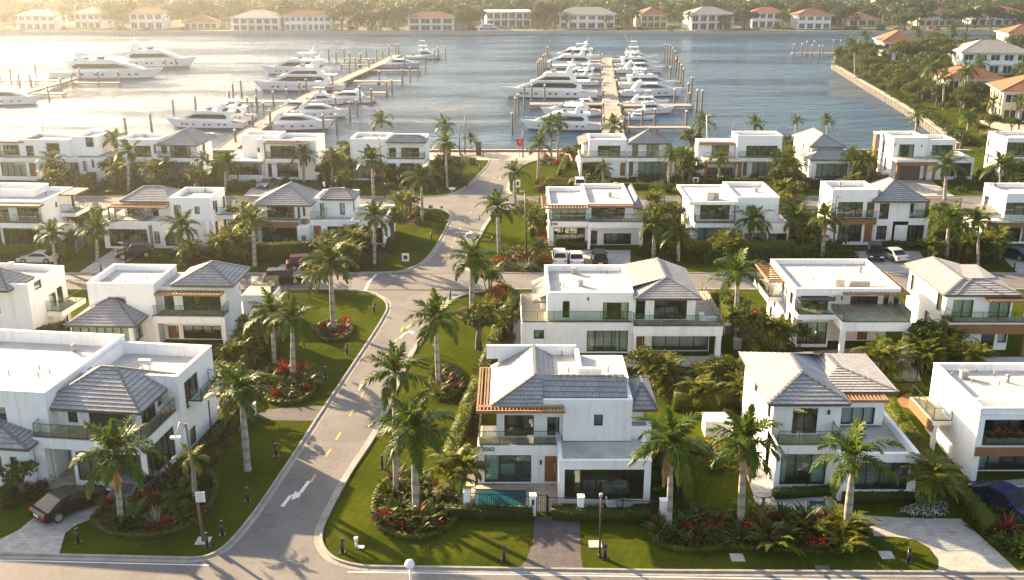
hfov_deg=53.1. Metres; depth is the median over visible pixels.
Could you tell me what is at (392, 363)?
royal palm
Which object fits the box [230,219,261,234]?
areca palm
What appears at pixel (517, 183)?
road sign
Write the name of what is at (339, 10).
broadleaf tree
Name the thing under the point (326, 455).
lane markings
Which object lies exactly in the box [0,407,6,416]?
window
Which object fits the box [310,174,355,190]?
planting bed
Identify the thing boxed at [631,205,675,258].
royal palm
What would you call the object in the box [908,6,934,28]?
broadleaf tree
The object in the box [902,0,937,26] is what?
broadleaf tree
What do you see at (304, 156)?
royal palm
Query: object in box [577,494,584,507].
gate pillar
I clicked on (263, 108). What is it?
mooring pile
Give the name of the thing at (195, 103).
mooring pile
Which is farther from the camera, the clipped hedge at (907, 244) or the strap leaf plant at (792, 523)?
the clipped hedge at (907, 244)
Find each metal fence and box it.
[53,315,69,330]
[66,280,86,290]
[75,219,102,252]
[218,405,239,450]
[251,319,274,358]
[282,286,310,299]
[440,487,462,504]
[470,493,528,506]
[547,496,577,514]
[584,498,659,516]
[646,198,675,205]
[673,454,678,504]
[891,366,918,379]
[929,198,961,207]
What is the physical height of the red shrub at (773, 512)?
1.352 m
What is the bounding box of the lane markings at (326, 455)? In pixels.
[310,177,494,481]
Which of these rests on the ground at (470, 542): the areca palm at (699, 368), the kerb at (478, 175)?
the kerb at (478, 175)
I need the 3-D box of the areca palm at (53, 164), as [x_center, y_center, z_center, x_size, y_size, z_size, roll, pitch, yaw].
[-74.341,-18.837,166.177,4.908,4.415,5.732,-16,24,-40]
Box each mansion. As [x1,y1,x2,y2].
[14,9,67,29]
[71,6,114,28]
[127,7,170,28]
[181,14,222,28]
[228,9,284,30]
[282,10,331,29]
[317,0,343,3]
[346,9,382,25]
[406,11,454,30]
[484,10,530,26]
[558,7,616,28]
[633,7,668,27]
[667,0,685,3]
[682,6,733,29]
[751,7,783,27]
[790,8,832,28]
[841,12,878,25]
[872,30,916,60]
[906,6,952,25]
[931,64,1004,94]
[948,39,1023,74]
[962,6,1019,25]
[986,74,1023,121]
[994,24,1023,46]
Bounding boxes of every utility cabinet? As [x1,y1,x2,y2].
[724,323,731,334]
[733,338,742,349]
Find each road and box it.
[209,290,468,566]
[399,208,506,272]
[432,160,529,197]
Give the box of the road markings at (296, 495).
[281,231,472,506]
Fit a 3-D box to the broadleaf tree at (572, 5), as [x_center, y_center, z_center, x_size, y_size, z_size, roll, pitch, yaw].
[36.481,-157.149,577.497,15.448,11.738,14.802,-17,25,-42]
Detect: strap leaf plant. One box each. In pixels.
[90,493,133,518]
[96,504,130,530]
[110,512,143,529]
[146,487,179,505]
[153,474,178,490]
[160,468,190,488]
[162,457,190,481]
[184,463,217,487]
[258,362,278,373]
[263,376,279,390]
[274,370,299,386]
[274,385,297,401]
[279,368,294,382]
[293,368,309,382]
[374,474,401,498]
[384,475,411,496]
[385,502,421,528]
[386,492,411,509]
[404,512,435,539]
[419,480,442,505]
[640,510,679,541]
[663,508,700,536]
[663,522,684,541]
[670,528,701,545]
[672,501,714,522]
[673,497,696,513]
[674,511,705,531]
[687,518,711,540]
[688,445,708,454]
[689,499,717,521]
[703,441,720,455]
[717,516,759,546]
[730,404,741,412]
[730,513,756,526]
[744,510,787,542]
[745,506,780,525]
[769,499,797,527]
[773,514,805,543]
[781,512,809,535]
[782,505,808,523]
[790,507,817,531]
[791,503,806,512]
[795,499,827,528]
[819,505,843,520]
[846,517,872,539]
[983,529,1011,546]
[989,504,1006,515]
[994,509,1022,520]
[1010,523,1023,538]
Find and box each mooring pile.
[46,85,50,102]
[123,116,126,135]
[148,112,152,132]
[171,99,174,114]
[193,96,196,110]
[233,129,236,141]
[239,80,242,97]
[246,96,248,113]
[251,113,253,125]
[255,95,257,112]
[262,102,264,116]
[268,109,271,130]
[271,91,274,108]
[321,114,324,132]
[335,114,337,134]
[348,101,350,121]
[356,99,357,115]
[358,86,360,104]
[370,88,372,105]
[401,69,402,85]
[511,112,513,133]
[514,97,515,119]
[517,94,518,113]
[523,85,524,108]
[531,84,532,101]
[544,84,545,101]
[628,113,630,129]
[641,108,643,125]
[653,108,656,125]
[685,110,687,125]
[687,82,689,102]
[695,89,697,111]
[700,89,703,110]
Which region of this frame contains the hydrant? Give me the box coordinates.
[354,536,364,548]
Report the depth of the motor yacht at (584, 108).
249.59 m
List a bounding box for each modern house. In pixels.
[0,129,121,181]
[0,182,89,244]
[0,262,85,329]
[0,329,221,488]
[63,260,280,345]
[102,185,241,248]
[117,127,215,179]
[223,131,325,180]
[252,182,395,247]
[348,132,429,179]
[476,343,658,502]
[520,257,722,366]
[541,182,642,248]
[577,128,674,182]
[677,182,788,240]
[694,131,782,178]
[738,351,919,500]
[754,259,911,360]
[791,127,858,179]
[817,177,930,244]
[870,131,974,181]
[904,256,1023,355]
[908,362,1023,480]
[968,182,1023,243]
[984,131,1023,177]
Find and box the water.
[0,35,995,148]
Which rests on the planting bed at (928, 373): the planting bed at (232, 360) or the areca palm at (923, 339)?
the areca palm at (923, 339)
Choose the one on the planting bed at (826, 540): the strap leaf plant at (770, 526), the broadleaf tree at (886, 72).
the strap leaf plant at (770, 526)
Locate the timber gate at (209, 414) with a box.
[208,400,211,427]
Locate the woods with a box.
[12,0,1023,22]
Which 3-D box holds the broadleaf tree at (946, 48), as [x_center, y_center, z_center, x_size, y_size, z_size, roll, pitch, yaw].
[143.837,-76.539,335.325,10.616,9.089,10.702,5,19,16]
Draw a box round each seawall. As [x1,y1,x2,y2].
[0,31,996,34]
[212,149,972,151]
[831,52,959,148]
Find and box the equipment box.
[702,412,732,436]
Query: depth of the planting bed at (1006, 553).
64.93 m
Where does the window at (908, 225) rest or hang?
in the modern house at (888, 208)
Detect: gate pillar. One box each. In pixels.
[463,489,469,504]
[529,492,536,515]
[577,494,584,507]
[659,497,666,520]
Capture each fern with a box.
[0,484,27,497]
[110,495,161,528]
[135,492,173,516]
[157,499,187,520]
[161,499,201,530]
[162,476,201,501]
[163,494,191,512]
[212,348,222,359]
[246,361,259,370]
[254,367,279,385]
[270,375,298,392]
[289,376,315,388]
[293,372,324,387]
[296,364,322,380]
[356,261,370,268]
[378,498,414,521]
[399,468,435,490]
[399,473,432,500]
[406,497,448,531]
[430,368,447,380]
[430,378,450,393]
[440,371,456,380]
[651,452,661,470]
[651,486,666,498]
[1000,531,1023,558]
[1016,535,1023,558]
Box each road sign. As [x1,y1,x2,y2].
[402,253,408,263]
[516,139,522,157]
[516,180,519,194]
[693,177,698,182]
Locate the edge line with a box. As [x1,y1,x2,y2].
[0,560,853,579]
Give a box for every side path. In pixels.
[255,405,323,420]
[466,446,476,485]
[513,300,520,343]
[746,464,771,495]
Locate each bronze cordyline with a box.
[143,502,171,519]
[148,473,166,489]
[161,457,177,476]
[182,498,213,515]
[320,321,330,329]
[326,332,336,337]
[334,319,349,330]
[338,329,351,336]
[382,463,405,479]
[387,510,416,533]
[394,478,411,497]
[424,500,448,519]
[426,474,456,500]
[433,507,453,521]
[440,373,452,383]
[450,381,465,392]
[452,378,467,385]
[750,526,777,551]
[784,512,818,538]
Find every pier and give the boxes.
[0,79,61,83]
[20,77,79,93]
[28,92,66,97]
[73,82,121,85]
[216,55,401,152]
[228,100,291,105]
[332,92,387,95]
[340,64,367,67]
[344,58,382,61]
[352,80,400,84]
[370,70,420,73]
[529,102,601,108]
[601,56,624,135]
[617,81,680,85]
[620,104,692,109]
[624,126,690,132]
[790,53,833,55]
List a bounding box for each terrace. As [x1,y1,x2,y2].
[808,349,851,354]
[851,348,920,380]
[897,393,913,407]
[979,120,1023,130]
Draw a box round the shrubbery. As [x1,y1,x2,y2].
[0,23,1023,328]
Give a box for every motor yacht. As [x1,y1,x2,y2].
[0,90,40,104]
[45,46,163,78]
[122,36,195,66]
[165,92,249,128]
[213,92,259,120]
[252,49,349,90]
[258,108,333,130]
[261,47,336,74]
[273,99,306,109]
[288,99,348,117]
[305,71,346,104]
[330,88,376,102]
[379,57,421,67]
[405,34,443,58]
[474,18,509,30]
[499,56,601,97]
[520,96,601,130]
[537,42,600,68]
[540,99,601,115]
[549,41,600,58]
[561,58,600,77]
[564,97,599,106]
[575,68,600,85]
[613,38,657,61]
[613,48,660,67]
[615,58,664,72]
[617,64,676,88]
[618,60,658,80]
[620,77,683,96]
[623,81,674,113]
[623,94,668,103]
[625,112,653,119]
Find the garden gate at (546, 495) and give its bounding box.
[536,493,547,514]
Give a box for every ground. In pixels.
[0,0,1023,30]
[0,52,1023,577]
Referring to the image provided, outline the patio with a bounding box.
[775,496,838,516]
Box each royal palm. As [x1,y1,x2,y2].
[32,217,71,264]
[35,146,69,186]
[68,414,167,527]
[74,212,120,260]
[102,128,127,152]
[107,138,144,191]
[161,207,200,262]
[171,443,210,499]
[189,150,212,182]
[203,355,273,471]
[206,151,243,191]
[232,200,277,266]
[243,287,302,362]
[263,294,320,380]
[287,141,318,181]
[299,240,358,330]
[318,147,345,185]
[352,199,395,264]
[356,144,388,198]
[358,340,434,496]
[367,389,456,513]
[368,109,394,131]
[399,163,441,220]
[401,287,472,387]
[432,131,459,187]
[434,113,454,141]
[442,235,498,308]
[462,131,479,148]
[473,187,519,255]
[500,159,530,205]
[523,132,554,179]
[534,113,562,160]
[546,111,570,162]
[594,158,613,182]
[600,113,629,132]
[627,405,714,531]
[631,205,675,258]
[649,181,665,192]
[655,143,682,182]
[657,216,700,260]
[673,146,696,180]
[689,110,717,136]
[704,403,785,522]
[705,247,772,340]
[707,147,730,177]
[731,205,774,239]
[745,113,767,130]
[767,148,790,180]
[777,202,815,243]
[788,112,805,132]
[808,199,846,257]
[809,418,905,528]
[818,112,836,134]
[841,144,863,172]
[855,146,883,178]
[907,107,926,131]
[922,200,971,259]
[926,149,967,199]
[957,108,978,131]
[959,204,1002,264]
[979,150,1020,182]
[995,152,1022,182]
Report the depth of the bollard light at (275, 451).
77.19 m
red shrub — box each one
[132,488,163,506]
[186,256,200,266]
[318,326,330,333]
[340,314,353,323]
[491,255,505,261]
[495,288,509,296]
[514,252,525,261]
[536,253,550,261]
[682,519,699,532]
[694,521,720,542]
[734,516,756,543]
[760,501,787,519]
[796,534,830,550]
[955,257,969,263]
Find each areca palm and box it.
[36,159,65,186]
[39,166,61,186]
[49,168,75,186]
[103,153,130,179]
[104,159,135,188]
[121,161,142,176]
[138,158,169,184]
[142,171,165,185]
[158,157,179,179]
[168,238,204,263]
[179,164,205,183]
[189,169,213,186]
[202,230,234,257]
[202,239,226,254]
[204,155,223,180]
[209,224,251,255]
[213,341,250,362]
[213,360,230,364]
[220,334,256,362]
[226,234,264,263]
[228,322,270,349]
[229,328,263,344]
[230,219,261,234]
[231,199,256,209]
[231,344,265,367]
[244,203,251,220]
[294,261,335,291]
[309,229,346,255]
[328,236,366,268]
[329,236,359,255]
[333,153,350,170]
[333,167,359,187]
[337,224,369,237]
[338,225,371,253]
[343,156,358,177]
[359,224,387,241]
[368,161,389,180]
[375,167,398,181]
[385,185,418,220]
[395,165,414,183]
[399,168,416,186]
[423,443,491,501]
[428,156,450,172]
[432,153,457,176]
[434,162,456,176]
[435,165,462,184]
[478,260,505,292]
[514,198,538,213]
[523,200,540,214]
[524,235,553,262]
[527,212,546,235]
[633,349,683,392]
[641,188,668,211]
[642,364,677,396]
[643,214,664,234]
[647,350,690,386]
[657,228,695,245]
[673,158,696,175]
[673,371,726,406]
[675,146,694,162]
[683,360,718,383]
[707,232,720,248]
[708,227,743,248]
[710,233,739,254]
[713,238,745,260]
[713,353,744,382]
[717,230,753,249]
[725,368,744,405]
[757,313,802,350]
[760,313,796,348]
[766,176,793,199]
[770,187,789,216]
[775,155,809,180]
[781,144,803,158]
[783,319,817,346]
[787,217,833,243]
[840,171,865,180]
[851,332,923,381]
[874,361,900,380]
[891,449,972,509]
[902,330,934,358]
[904,333,947,373]
[918,235,952,257]
[923,332,965,361]
[924,314,962,354]
[943,329,974,349]
[945,337,1000,361]
[950,227,986,260]
[973,233,993,257]
[980,225,1019,261]
[1003,166,1023,179]
[1008,171,1023,182]
[1011,160,1023,182]
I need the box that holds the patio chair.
[605,496,616,507]
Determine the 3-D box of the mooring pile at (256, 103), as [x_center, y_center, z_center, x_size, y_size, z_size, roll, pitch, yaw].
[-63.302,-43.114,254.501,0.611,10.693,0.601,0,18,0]
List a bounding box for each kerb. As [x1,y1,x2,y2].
[0,552,189,562]
[65,272,367,273]
[68,288,358,289]
[74,196,389,196]
[189,289,390,562]
[314,290,487,570]
[368,208,452,273]
[369,565,1023,576]
[417,155,491,197]
[462,209,511,270]
[497,288,1023,289]
[500,272,1023,273]
[506,158,559,197]
[538,196,982,196]
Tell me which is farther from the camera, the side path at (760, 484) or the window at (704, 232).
the window at (704, 232)
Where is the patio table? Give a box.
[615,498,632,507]
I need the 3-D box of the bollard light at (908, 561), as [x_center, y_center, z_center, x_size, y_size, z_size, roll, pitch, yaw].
[24.706,16.484,63.698,0.420,1.050,0.420,0,18,0]
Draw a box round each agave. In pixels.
[109,498,135,519]
[137,502,178,530]
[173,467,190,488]
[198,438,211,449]
[517,259,530,270]
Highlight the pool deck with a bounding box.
[476,483,561,511]
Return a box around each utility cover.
[588,540,601,547]
[729,553,744,561]
[814,565,831,573]
[877,551,894,558]
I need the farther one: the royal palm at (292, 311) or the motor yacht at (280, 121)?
the motor yacht at (280, 121)
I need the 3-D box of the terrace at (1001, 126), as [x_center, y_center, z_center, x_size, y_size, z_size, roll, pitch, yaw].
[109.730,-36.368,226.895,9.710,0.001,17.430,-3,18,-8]
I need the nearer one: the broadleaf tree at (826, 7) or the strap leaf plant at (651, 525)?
the strap leaf plant at (651, 525)
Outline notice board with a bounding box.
[476,142,480,154]
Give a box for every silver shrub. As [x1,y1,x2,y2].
[405,486,426,503]
[451,492,473,503]
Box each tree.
[0,13,7,21]
[0,459,39,496]
[3,2,32,11]
[5,9,22,27]
[30,1,44,8]
[51,5,70,13]
[56,9,70,27]
[58,0,85,5]
[66,9,80,17]
[66,172,86,187]
[67,212,91,228]
[71,4,90,10]
[80,4,101,9]
[84,226,103,247]
[94,1,113,5]
[97,160,111,181]
[98,9,122,30]
[99,0,128,28]
[110,0,138,24]
[135,0,159,6]
[158,5,183,16]
[164,10,176,29]
[168,0,190,23]
[184,167,207,186]
[187,0,215,14]
[201,9,222,17]
[210,165,224,181]
[213,361,247,411]
[220,0,245,7]
[220,11,232,29]
[226,204,248,220]
[234,6,249,13]
[235,307,268,327]
[258,6,275,11]
[271,1,296,13]
[274,0,306,13]
[278,10,284,22]
[294,0,314,6]
[307,3,330,10]
[314,163,333,180]
[324,4,353,30]
[326,14,337,30]
[335,141,349,146]
[340,0,373,28]
[348,16,365,30]
[348,235,371,259]
[355,10,386,30]
[370,13,389,29]
[373,3,386,7]
[378,3,409,29]
[384,205,405,238]
[397,16,407,29]
[405,1,414,7]
[407,4,426,14]
[407,195,419,213]
[413,0,437,9]
[428,2,452,13]
[442,0,466,6]
[453,4,487,30]
[454,14,474,30]
[461,301,500,349]
[464,0,493,21]
[471,3,490,9]
[488,0,510,9]
[492,306,520,338]
[509,4,523,9]
[511,0,536,9]
[523,206,547,237]
[527,9,549,30]
[530,0,562,26]
[543,1,567,25]
[547,12,558,26]
[554,0,573,4]
[561,144,581,167]
[562,13,572,28]
[568,0,586,7]
[575,1,600,6]
[594,0,611,6]
[602,14,612,29]
[606,4,637,26]
[614,0,646,23]
[616,9,629,29]
[624,7,637,29]
[624,344,665,380]
[631,9,642,29]
[651,216,674,232]
[651,426,681,468]
[660,200,685,218]
[662,13,672,28]
[665,1,694,22]
[671,187,682,206]
[675,3,696,13]
[676,10,686,29]
[677,157,705,183]
[679,128,703,146]
[684,11,693,29]
[691,1,701,6]
[699,0,728,9]
[701,356,736,386]
[717,15,731,29]
[722,294,754,311]
[725,305,772,339]
[730,1,764,23]
[731,8,759,29]
[736,8,745,29]
[744,9,751,29]
[763,0,786,9]
[764,168,782,189]
[769,164,797,189]
[777,11,787,28]
[780,9,794,25]
[782,135,793,146]
[782,206,796,219]
[783,8,795,28]
[783,180,809,206]
[785,0,811,7]
[787,1,813,11]
[789,224,803,233]
[809,2,834,12]
[811,0,827,3]
[814,0,838,7]
[826,0,843,6]
[832,4,861,27]
[833,46,853,62]
[841,53,855,65]
[842,35,856,52]
[845,40,862,73]
[851,12,862,25]
[852,41,877,63]
[852,164,866,175]
[855,48,880,68]
[855,149,867,165]
[856,3,877,11]
[856,54,869,70]
[857,28,872,42]
[858,55,883,74]
[859,5,879,15]
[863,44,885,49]
[869,62,887,80]
[872,57,893,76]
[874,0,902,20]
[876,68,895,84]
[878,7,888,24]
[878,49,891,58]
[884,62,913,71]
[886,83,902,90]
[887,39,925,60]
[887,60,903,64]
[889,5,906,23]
[890,12,917,30]
[890,75,913,94]
[891,68,920,90]
[896,11,917,29]
[900,55,929,64]
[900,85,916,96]
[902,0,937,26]
[904,78,936,101]
[906,43,943,55]
[906,56,926,78]
[907,318,947,361]
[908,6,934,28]
[910,98,921,102]
[912,27,925,38]
[915,35,952,46]
[916,51,952,76]
[918,65,934,79]
[921,57,944,100]
[921,82,952,106]
[923,31,949,38]
[927,59,955,68]
[930,38,959,47]
[930,201,950,216]
[932,66,955,109]
[933,230,952,242]
[935,0,956,10]
[938,42,961,58]
[938,101,957,114]
[939,9,964,28]
[944,27,960,38]
[948,90,977,113]
[950,220,979,251]
[953,64,974,108]
[953,131,971,148]
[955,4,962,24]
[956,60,980,82]
[958,31,973,40]
[958,80,989,109]
[959,6,982,30]
[967,37,985,41]
[969,0,993,4]
[969,53,990,69]
[972,123,989,132]
[975,2,995,6]
[975,170,995,179]
[976,4,1006,29]
[977,113,1001,129]
[979,145,985,156]
[981,93,1000,113]
[985,1,1008,5]
[1000,117,1023,130]
[1001,9,1023,23]
[1003,33,1023,46]
[1004,3,1020,9]
[1007,67,1023,75]
[1008,93,1023,128]
[1010,175,1023,182]
[1011,61,1023,70]
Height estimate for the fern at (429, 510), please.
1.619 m
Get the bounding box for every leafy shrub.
[0,496,18,509]
[3,490,14,500]
[10,491,27,505]
[17,484,42,502]
[31,478,49,495]
[36,474,54,489]
[123,496,140,510]
[126,511,156,531]
[133,494,155,514]
[148,476,178,497]
[170,477,189,497]
[175,489,210,512]
[182,478,208,497]
[187,485,218,501]
[199,443,216,454]
[199,459,212,467]
[201,449,218,464]
[203,431,214,439]
[203,441,222,452]
[211,437,231,448]
[232,421,239,431]
[265,362,277,370]
[284,380,299,392]
[288,387,305,398]
[317,330,328,337]
[374,488,398,506]
[375,516,396,534]
[389,488,421,504]
[401,512,431,531]
[438,390,449,400]
[444,386,459,396]
[451,374,466,381]
[467,438,477,447]
[470,423,478,430]
[472,412,486,423]
[503,330,515,338]
[626,365,641,375]
[650,475,661,486]
[650,484,659,495]
[650,490,666,504]
[651,456,659,465]
[651,460,662,472]
[651,470,661,480]
[652,526,670,546]
[659,476,674,485]
[661,390,672,401]
[661,483,678,498]
[672,505,690,530]
[672,506,683,518]
[686,532,713,552]
[703,506,725,524]
[703,523,724,546]
[708,459,728,473]
[713,523,736,542]
[718,510,744,531]
[721,401,740,415]
[722,505,745,520]
[726,458,739,467]
[742,529,775,554]
[745,502,768,516]
[753,336,766,344]
[780,342,796,350]
[784,521,807,544]
[789,530,820,553]
[805,519,833,537]
[815,512,849,527]
[815,528,842,556]
[910,359,920,366]
[964,517,988,530]
[979,527,997,538]
[984,501,1000,514]
[996,533,1016,551]
[1005,522,1015,537]
[1005,546,1023,559]
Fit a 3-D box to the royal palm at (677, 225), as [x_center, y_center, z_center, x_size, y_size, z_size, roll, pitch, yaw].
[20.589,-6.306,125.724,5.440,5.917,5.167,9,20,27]
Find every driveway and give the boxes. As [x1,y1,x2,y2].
[0,487,112,552]
[80,248,136,271]
[244,180,279,195]
[279,264,312,271]
[521,516,582,567]
[554,250,629,264]
[852,251,922,271]
[855,515,1023,577]
[898,180,953,195]
[1002,256,1023,271]
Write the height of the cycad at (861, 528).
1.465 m
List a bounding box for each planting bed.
[2,489,48,510]
[39,181,120,194]
[67,209,104,245]
[88,473,218,539]
[131,178,219,191]
[182,260,251,264]
[214,353,255,386]
[261,372,311,404]
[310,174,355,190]
[320,325,348,342]
[337,245,395,271]
[370,489,456,540]
[378,181,415,191]
[396,210,434,224]
[435,175,466,187]
[452,157,476,164]
[467,404,479,447]
[500,250,545,271]
[541,156,557,166]
[631,368,741,414]
[634,251,651,258]
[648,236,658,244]
[649,517,719,547]
[653,460,673,504]
[697,441,740,473]
[738,531,873,552]
[750,308,767,345]
[771,345,801,352]
[903,499,948,517]
[912,353,964,376]
[958,257,997,266]
[985,532,1023,562]
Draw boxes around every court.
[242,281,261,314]
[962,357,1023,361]
[968,479,1023,484]
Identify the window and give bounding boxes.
[0,207,9,220]
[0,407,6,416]
[1,162,26,175]
[3,145,19,154]
[3,228,40,244]
[17,208,39,220]
[49,292,56,308]
[68,412,77,421]
[72,327,129,340]
[76,452,141,480]
[83,161,87,170]
[85,137,93,146]
[89,413,128,426]
[95,22,99,28]
[109,229,147,245]
[127,208,144,215]
[131,22,136,28]
[135,326,142,340]
[138,14,144,19]
[139,22,145,28]
[144,404,155,424]
[147,14,152,19]
[147,22,153,28]
[150,427,175,472]
[154,231,160,242]
[155,14,160,19]
[156,23,161,28]
[164,296,174,309]
[165,232,177,245]
[170,146,190,155]
[171,162,192,174]
[174,205,180,216]
[183,296,220,309]
[183,326,221,338]
[187,372,197,407]
[191,425,195,445]
[194,206,199,213]
[198,23,202,28]
[229,164,262,174]
[261,227,297,242]
[267,206,294,217]
[277,163,298,176]
[320,203,324,215]
[340,203,344,214]
[410,19,418,23]
[410,25,418,29]
[421,19,429,23]
[421,25,429,29]
[432,19,440,23]
[432,25,440,29]
[443,19,451,23]
[443,25,451,29]
[484,455,530,481]
[487,13,492,18]
[494,13,499,18]
[494,20,499,25]
[502,13,507,18]
[502,20,507,25]
[504,415,533,435]
[509,13,514,18]
[509,20,514,25]
[516,13,521,18]
[516,20,521,25]
[524,20,529,25]
[534,330,543,338]
[547,417,558,434]
[552,206,585,218]
[553,228,584,245]
[562,301,569,317]
[564,470,643,498]
[570,23,576,27]
[579,23,585,27]
[582,162,602,175]
[587,331,627,350]
[588,23,594,27]
[591,208,624,217]
[594,414,602,424]
[597,23,603,27]
[598,146,619,155]
[603,233,630,243]
[603,302,628,318]
[635,301,644,318]
[638,162,666,175]
[646,145,658,155]
[651,336,707,349]
[654,301,686,318]
[692,23,697,29]
[693,15,698,21]
[697,228,728,240]
[700,23,705,28]
[700,205,729,218]
[701,15,706,21]
[709,15,714,21]
[709,23,714,28]
[717,23,722,28]
[745,233,761,239]
[752,21,757,27]
[752,162,776,175]
[760,21,764,27]
[767,22,771,27]
[768,233,786,239]
[779,454,826,483]
[790,291,793,305]
[791,408,817,432]
[796,322,827,343]
[799,23,804,28]
[800,296,828,309]
[807,23,812,28]
[815,23,820,28]
[815,164,847,177]
[823,23,829,28]
[837,202,862,216]
[837,225,861,240]
[840,407,874,423]
[850,296,877,303]
[854,462,908,488]
[859,21,865,25]
[868,21,874,25]
[875,226,886,239]
[879,203,889,218]
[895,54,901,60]
[898,144,913,156]
[907,225,922,240]
[907,225,923,239]
[911,275,915,291]
[931,145,952,155]
[937,293,942,312]
[949,81,958,88]
[952,300,973,316]
[964,54,973,60]
[978,456,1023,469]
[984,195,988,203]
[988,302,1010,316]
[989,65,998,73]
[989,88,1001,114]
[990,55,1000,60]
[991,420,1023,431]
[997,334,1006,341]
[1002,66,1012,73]
[1003,109,1016,117]
[1004,55,1013,60]
[1005,94,1017,102]
[1005,203,1023,214]
[1006,228,1020,240]
[1017,55,1023,60]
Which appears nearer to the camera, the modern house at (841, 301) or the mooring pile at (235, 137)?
the modern house at (841, 301)
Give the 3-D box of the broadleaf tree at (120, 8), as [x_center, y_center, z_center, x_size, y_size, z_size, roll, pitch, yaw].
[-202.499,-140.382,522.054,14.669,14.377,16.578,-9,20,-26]
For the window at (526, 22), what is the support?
in the mansion at (504, 18)
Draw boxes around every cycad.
[174,251,193,263]
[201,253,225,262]
[399,461,429,481]
[400,466,448,497]
[421,379,451,400]
[422,363,452,380]
[429,360,455,370]
[495,245,511,255]
[496,251,520,261]
[509,244,530,254]
[538,174,553,181]
[555,177,573,186]
[724,498,778,526]
[742,520,805,556]
[789,512,833,539]
[815,496,882,542]
[816,525,877,552]
[828,514,873,544]
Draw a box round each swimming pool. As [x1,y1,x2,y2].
[470,487,530,506]
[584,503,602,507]
[753,495,775,509]
[804,498,830,508]
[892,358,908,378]
[1015,484,1023,490]
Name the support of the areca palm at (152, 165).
on the planting bed at (170, 182)
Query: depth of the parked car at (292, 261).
122.43 m
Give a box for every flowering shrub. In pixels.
[650,514,665,525]
[671,525,696,545]
[686,515,715,538]
[695,512,716,527]
[704,513,729,533]
[897,506,912,514]
[906,505,919,517]
[909,503,925,511]
[918,505,934,517]
[922,503,936,516]
[931,505,948,513]
[932,505,947,517]
[934,501,947,510]
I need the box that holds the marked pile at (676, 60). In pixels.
[675,55,677,72]
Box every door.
[29,163,36,175]
[168,326,178,337]
[313,226,320,240]
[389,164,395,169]
[545,456,556,481]
[620,163,624,175]
[636,336,644,349]
[743,162,746,175]
[857,331,866,339]
[863,225,872,241]
[898,166,920,178]
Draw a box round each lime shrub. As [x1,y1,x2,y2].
[14,482,35,496]
[191,446,208,454]
[209,446,224,456]
[226,431,238,442]
[482,293,493,300]
[486,298,500,306]
[666,387,675,396]
[695,454,708,465]
[720,461,733,472]
[721,380,734,389]
[732,464,747,472]
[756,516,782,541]
[848,532,869,553]
[990,527,1012,541]
[1007,531,1023,541]
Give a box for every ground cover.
[100,472,211,531]
[262,382,300,399]
[377,487,445,532]
[662,515,721,544]
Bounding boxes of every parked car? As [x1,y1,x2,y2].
[16,249,58,263]
[28,482,110,523]
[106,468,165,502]
[115,241,153,259]
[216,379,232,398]
[256,177,278,188]
[262,267,302,284]
[286,253,323,270]
[551,248,567,264]
[567,251,584,264]
[573,176,585,186]
[590,249,607,264]
[866,241,885,260]
[883,246,909,261]
[968,479,1023,523]
[1000,246,1023,260]
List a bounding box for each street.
[0,558,1023,579]
[65,274,1023,289]
[74,197,982,208]
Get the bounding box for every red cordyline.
[95,490,123,510]
[144,512,175,536]
[265,385,280,398]
[272,357,299,377]
[296,360,310,373]
[296,381,313,393]
[368,505,396,523]
[406,499,426,518]
[423,516,444,532]
[467,427,476,438]
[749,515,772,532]
[995,510,1021,533]
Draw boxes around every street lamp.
[118,234,127,263]
[170,422,211,544]
[372,135,385,198]
[404,559,414,579]
[457,124,460,153]
[463,113,466,153]
[520,128,523,156]
[520,190,527,263]
[598,493,602,557]
[706,114,711,137]
[833,196,840,249]
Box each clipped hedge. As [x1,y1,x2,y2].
[0,242,68,261]
[35,320,67,331]
[78,171,96,191]
[89,464,218,538]
[209,246,251,258]
[212,405,240,445]
[220,179,255,187]
[255,362,317,404]
[256,240,313,261]
[268,323,284,357]
[314,318,353,342]
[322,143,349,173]
[369,475,457,540]
[429,364,463,400]
[432,501,533,522]
[439,294,519,464]
[456,306,491,324]
[482,284,513,307]
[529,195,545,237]
[551,503,651,524]
[556,154,569,177]
[556,240,586,248]
[573,181,697,188]
[645,506,736,553]
[658,231,666,250]
[667,238,795,256]
[671,386,741,411]
[678,423,693,506]
[699,177,800,183]
[708,289,731,304]
[716,289,760,351]
[719,512,873,554]
[771,483,831,499]
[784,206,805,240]
[794,242,816,257]
[841,484,921,504]
[880,239,924,248]
[884,397,998,533]
[890,378,924,393]
[927,88,956,100]
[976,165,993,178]
[979,129,999,137]
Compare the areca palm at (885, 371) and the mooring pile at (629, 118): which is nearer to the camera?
the areca palm at (885, 371)
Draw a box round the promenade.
[429,152,576,160]
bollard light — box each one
[74,527,82,543]
[203,532,210,548]
[218,520,225,536]
[244,487,250,501]
[273,443,279,456]
[323,366,327,377]
[339,537,345,554]
[379,455,384,469]
[501,545,506,561]
[602,543,608,559]
[904,547,912,563]

